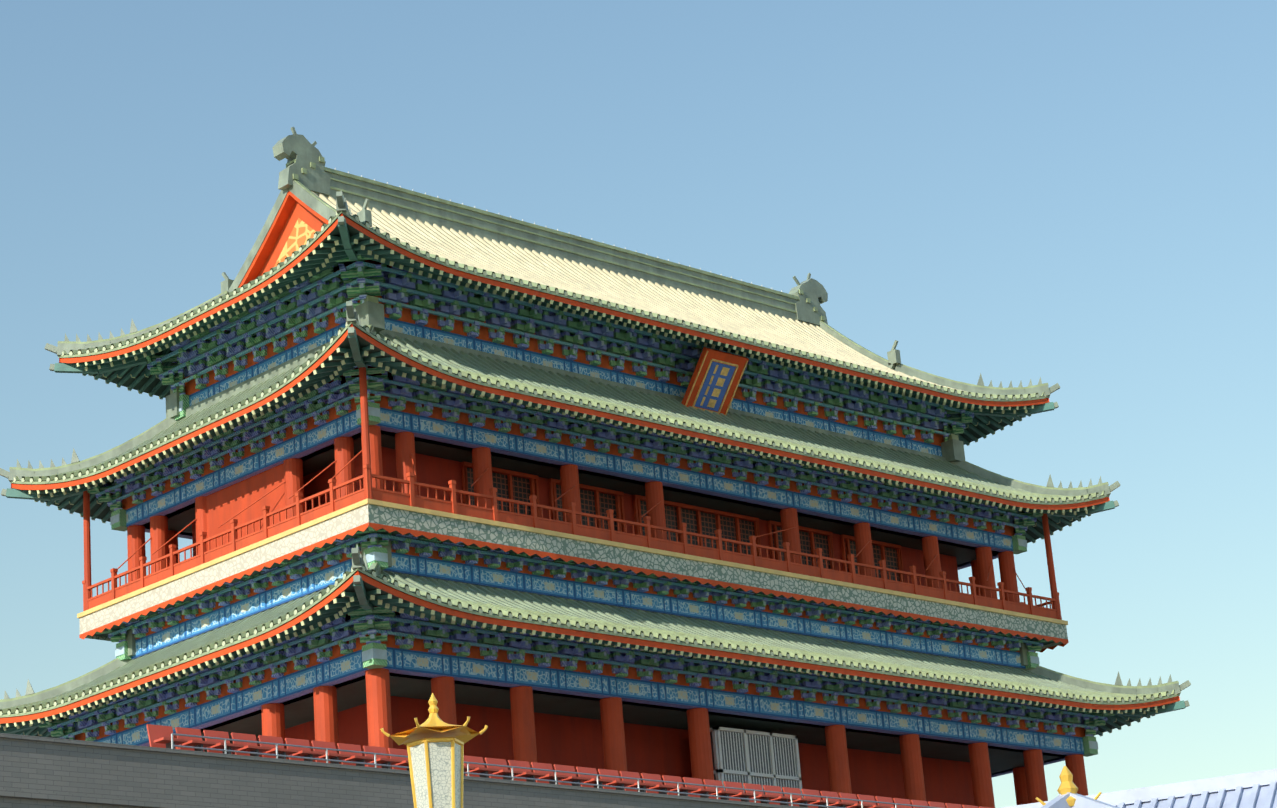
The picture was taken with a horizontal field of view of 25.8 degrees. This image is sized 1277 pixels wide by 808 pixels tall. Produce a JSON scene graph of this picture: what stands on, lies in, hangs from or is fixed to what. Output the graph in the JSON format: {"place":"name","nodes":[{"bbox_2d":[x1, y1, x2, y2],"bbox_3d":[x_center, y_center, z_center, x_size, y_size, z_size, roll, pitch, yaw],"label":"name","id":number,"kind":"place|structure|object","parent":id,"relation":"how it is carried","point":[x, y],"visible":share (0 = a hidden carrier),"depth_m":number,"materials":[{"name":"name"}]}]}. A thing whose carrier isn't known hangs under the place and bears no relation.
{"place":"outdoors","nodes":[
{"label":"outdoors","id":0,"kind":"place"},
{"bbox_2d":[0,733,808,807],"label":"wall","id":1,"kind":"structure","parent":0,"point":[41,772],"depth_m":73.93,"materials":[{"name":"grey brick"}]},
{"bbox_2d":[380,693,487,807],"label":"street lamp","id":2,"kind":"object","parent":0,"point":[434,742],"visible":1,"depth_m":29.46,"materials":[{"name":"gold metal"}]},
{"bbox_2d":[0,127,1190,807],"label":"gate tower","id":3,"kind":"structure","parent":0,"point":[396,457],"depth_m":100.13,"materials":[{"name":"red paint"}]},
{"bbox_2d":[710,726,802,797],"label":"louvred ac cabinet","id":4,"kind":"object","parent":3,"relation":"on","point":[742,756],"visible":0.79,"depth_m":100.87,"materials":[{"name":"grey metal"}]},
{"bbox_2d":[0,0,1276,807],"label":"sky","id":5,"kind":"structure","parent":0,"point":[1080,196],"materials":[{"name":"blue"}]},
{"bbox_2d":[1035,766,1118,807],"bbox_3d":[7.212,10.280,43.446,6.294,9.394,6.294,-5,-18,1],"label":"lantern lamp","id":6,"kind":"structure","parent":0,"point":[1069,796],"depth_m":44.49,"materials":[{"name":"gold metal"}]},
{"bbox_2d":[1002,769,1276,807],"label":"roof","id":7,"kind":"structure","parent":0,"point":[1257,789],"depth_m":58.65,"materials":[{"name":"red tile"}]},
{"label":"viewing stand","id":8,"kind":"object","parent":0,"visible":0},
{"bbox_2d":[171,733,939,807],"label":"railing","id":9,"kind":"object","parent":8,"relation":"on","point":[512,776],"visible":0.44,"depth_m":83.17,"materials":[{"name":"red paint"}]},
{"bbox_2d":[146,724,991,807],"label":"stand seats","id":10,"kind":"object","parent":8,"relation":"on","point":[159,736],"visible":0.5,"depth_m":84.50,"materials":[{"name":"red paint"}]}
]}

